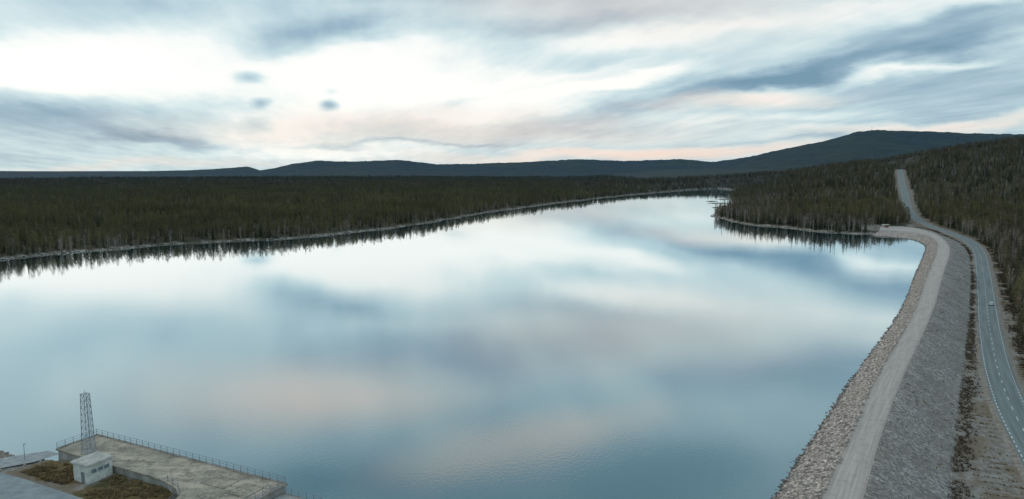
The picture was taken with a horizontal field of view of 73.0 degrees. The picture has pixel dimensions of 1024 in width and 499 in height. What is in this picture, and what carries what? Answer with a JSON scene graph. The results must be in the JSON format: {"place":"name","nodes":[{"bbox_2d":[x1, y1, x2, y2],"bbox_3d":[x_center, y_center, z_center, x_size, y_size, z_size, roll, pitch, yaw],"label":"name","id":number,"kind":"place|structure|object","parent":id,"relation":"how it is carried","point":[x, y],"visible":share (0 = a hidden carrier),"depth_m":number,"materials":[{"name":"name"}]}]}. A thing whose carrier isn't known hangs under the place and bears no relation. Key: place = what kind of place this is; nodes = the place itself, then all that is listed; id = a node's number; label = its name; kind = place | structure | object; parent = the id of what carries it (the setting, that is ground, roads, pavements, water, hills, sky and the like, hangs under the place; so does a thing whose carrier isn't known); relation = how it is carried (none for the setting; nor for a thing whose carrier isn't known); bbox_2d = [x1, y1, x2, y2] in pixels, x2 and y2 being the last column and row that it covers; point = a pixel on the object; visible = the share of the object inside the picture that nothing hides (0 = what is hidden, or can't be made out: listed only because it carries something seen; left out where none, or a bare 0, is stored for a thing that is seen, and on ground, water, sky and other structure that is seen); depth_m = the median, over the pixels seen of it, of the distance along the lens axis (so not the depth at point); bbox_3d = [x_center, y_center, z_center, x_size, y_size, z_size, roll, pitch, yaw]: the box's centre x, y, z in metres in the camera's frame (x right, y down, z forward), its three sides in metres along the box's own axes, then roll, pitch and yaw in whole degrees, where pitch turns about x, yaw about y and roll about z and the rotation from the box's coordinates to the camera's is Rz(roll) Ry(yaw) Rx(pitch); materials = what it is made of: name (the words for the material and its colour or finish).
{"place":"outdoors","nodes":[
{"label":"outdoors","id":0,"kind":"place"},
{"bbox_2d":[0,451,57,467],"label":"concrete path","id":1,"kind":"structure","parent":0,"point":[29,458],"depth_m":135.85,"materials":[{"name":"grey concrete"}]},
{"bbox_2d":[0,473,82,498],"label":"access road","id":2,"kind":"structure","parent":0,"point":[12,487],"depth_m":122.35,"materials":[{"name":"grey asphalt"}]},
{"bbox_2d":[0,189,925,498],"bbox_3d":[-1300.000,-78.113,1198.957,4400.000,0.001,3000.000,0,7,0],"label":"water","id":3,"kind":"structure","parent":0,"point":[674,345],"depth_m":233.54,"materials":[{"name":"blue liquid"}]},
{"bbox_2d":[56,434,305,498],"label":"intake structure","id":4,"kind":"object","parent":3,"relation":"in","point":[196,479],"visible":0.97,"depth_m":126.45,"materials":[{"name":"concrete"}]},
{"bbox_2d":[80,390,97,455],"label":"lattice mast","id":5,"kind":"object","parent":4,"relation":"on","point":[87,451],"visible":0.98,"depth_m":134.30,"materials":[{"name":"metal"}]},
{"bbox_2d":[56,429,285,498],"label":"guard railing","id":6,"kind":"object","parent":4,"relation":"on","point":[190,457],"visible":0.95,"depth_m":131.53,"materials":[{"name":"metal"}]},
{"bbox_2d":[167,475,180,498],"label":"guard railing","id":7,"kind":"object","parent":4,"relation":"on","point":[174,484],"visible":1,"depth_m":120.77,"materials":[{"name":"metal"}]},
{"bbox_2d":[284,487,320,498],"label":"guard railing","id":8,"kind":"object","parent":4,"relation":"on","point":[300,494],"visible":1,"depth_m":119.21,"materials":[{"name":"metal"}]},
{"bbox_2d":[0,130,1023,498],"bbox_3d":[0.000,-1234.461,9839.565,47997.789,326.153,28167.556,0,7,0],"label":"ground","id":9,"kind":"structure","parent":0,"point":[872,144],"depth_m":2151.00,"materials":[{"name":"green plant"}]},
{"bbox_2d":[0,450,44,471],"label":"gravel stones","id":10,"kind":"object","parent":9,"relation":"on","point":[24,465],"visible":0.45,"depth_m":134.78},
{"bbox_2d":[25,235,31,254],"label":"spruce tree","id":11,"kind":"object","parent":9,"relation":"on","point":[27,251],"visible":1,"depth_m":481.18,"materials":[{"name":"green plant"}]},
{"bbox_2d":[70,451,114,484],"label":"concrete hut","id":12,"kind":"object","parent":9,"relation":"on","point":[91,468],"visible":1,"depth_m":126.64,"materials":[{"name":"white concrete"}]},
{"bbox_2d":[81,472,84,482],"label":"door","id":13,"kind":"structure","parent":12,"relation":"in","point":[82,473],"depth_m":125.66,"materials":[{"name":"metal"}]},
{"bbox_2d":[91,467,96,474],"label":"window","id":14,"kind":"structure","parent":12,"relation":"in","point":[94,470],"depth_m":125.89,"materials":[{"name":"black glass"}]},
{"bbox_2d":[97,465,103,471],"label":"window","id":15,"kind":"structure","parent":12,"relation":"in","point":[100,468],"depth_m":127.00,"materials":[{"name":"black glass"}]},
{"bbox_2d":[103,462,109,468],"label":"window","id":16,"kind":"structure","parent":12,"relation":"in","point":[107,465],"depth_m":128.06,"materials":[{"name":"black glass"}]},
{"bbox_2d":[20,462,177,498],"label":"dry grass","id":17,"kind":"structure","parent":9,"relation":"on","point":[56,476],"depth_m":125.02,"materials":[{"name":"brown plant"}]},
{"bbox_2d":[0,188,863,259],"bbox_3d":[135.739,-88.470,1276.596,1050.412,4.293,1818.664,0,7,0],"label":"shore boulders","id":18,"kind":"object","parent":9,"relation":"on","point":[440,220],"visible":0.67,"depth_m":689.12,"materials":[{"name":"stone"}]},
{"bbox_2d":[775,231,936,498],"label":"riprap bank","id":19,"kind":"structure","parent":9,"relation":"on","point":[810,481],"depth_m":158.46,"materials":[{"name":"stone"}]},
{"bbox_2d":[770,230,936,498],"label":"riprap rocks","id":20,"kind":"object","parent":19,"relation":"on","point":[851,383],"visible":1,"depth_m":172.10,"materials":[{"name":"stone"}]},
{"bbox_2d":[863,226,970,498],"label":"dam slope","id":21,"kind":"structure","parent":9,"relation":"on","point":[944,473],"depth_m":174.91,"materials":[{"name":"grey gravel"}]},
{"bbox_2d":[870,226,970,498],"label":"slope stones","id":22,"kind":"object","parent":21,"relation":"on","point":[927,384],"visible":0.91,"depth_m":185.66,"materials":[{"name":"grey stone"}]},
{"bbox_2d":[904,230,967,467],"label":"slope tufts","id":23,"kind":"object","parent":21,"relation":"on","point":[937,330],"visible":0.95,"depth_m":282.77,"materials":[{"name":"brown plant"}]},
{"bbox_2d":[898,225,983,498],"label":"toe brush","id":24,"kind":"object","parent":9,"relation":"on","point":[965,389],"visible":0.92,"depth_m":194.71,"materials":[{"name":"plant"}]},
{"bbox_2d":[897,170,1023,480],"bbox_3d":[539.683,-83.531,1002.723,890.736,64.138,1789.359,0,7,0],"label":"road shoulder","id":25,"kind":"object","parent":9,"relation":"on","point":[1008,442],"visible":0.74,"depth_m":226.98},
{"bbox_2d":[906,216,1023,498],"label":"verge grass","id":26,"kind":"structure","parent":9,"relation":"on","point":[1009,313],"depth_m":180.41,"materials":[{"name":"plant"}]},
{"bbox_2d":[977,239,1023,376],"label":"roadside thicket","id":27,"kind":"object","parent":9,"relation":"on","point":[1002,279],"visible":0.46,"depth_m":342.50,"materials":[{"name":"green plant"}]},
{"bbox_2d":[1007,269,1014,283],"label":"birch tree","id":28,"kind":"object","parent":9,"relation":"on","point":[1009,278],"visible":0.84,"depth_m":364.59,"materials":[{"name":"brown plant"}]},
{"bbox_2d":[1008,283,1014,302],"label":"spruce tree","id":29,"kind":"object","parent":9,"relation":"on","point":[1011,299],"visible":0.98,"depth_m":332.13,"materials":[{"name":"green plant"}]},
{"bbox_2d":[1012,279,1023,304],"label":"pine tree","id":30,"kind":"object","parent":9,"relation":"on","point":[1016,287],"visible":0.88,"depth_m":315.92,"materials":[{"name":"green plant"}]},
{"bbox_2d":[1013,275,1023,305],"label":"pine tree","id":31,"kind":"object","parent":9,"relation":"on","point":[1021,278],"visible":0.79,"depth_m":318.67,"materials":[{"name":"green plant"}]},
{"bbox_2d":[1016,308,1021,328],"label":"spruce tree","id":32,"kind":"object","parent":9,"relation":"on","point":[1019,319],"visible":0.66,"depth_m":278.14,"materials":[{"name":"green plant"}]},
{"bbox_2d":[1015,327,1023,344],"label":"pine tree","id":33,"kind":"object","parent":9,"relation":"on","point":[1020,334],"visible":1,"depth_m":251.22,"materials":[{"name":"green plant"}]},
{"bbox_2d":[0,0,1023,170],"label":"sky","id":34,"kind":"structure","parent":0,"point":[86,85],"materials":[{"name":"white"}]},
{"bbox_2d":[821,227,949,498],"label":"gravel path","id":35,"kind":"structure","parent":0,"point":[849,479],"depth_m":174.10,"materials":[{"name":"grey gravel"}]},
{"bbox_2d":[898,170,1023,464],"bbox_3d":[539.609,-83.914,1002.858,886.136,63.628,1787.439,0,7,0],"label":"road","id":36,"kind":"structure","parent":0,"point":[1009,415],"depth_m":241.56,"materials":[{"name":"grey asphalt"}]},
{"bbox_2d":[902,179,1023,459],"bbox_3d":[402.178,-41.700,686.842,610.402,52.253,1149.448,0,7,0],"label":"road markings","id":37,"kind":"object","parent":36,"relation":"on","point":[992,343],"visible":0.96,"depth_m":237.62,"materials":[{"name":"white paint"}]}
]}

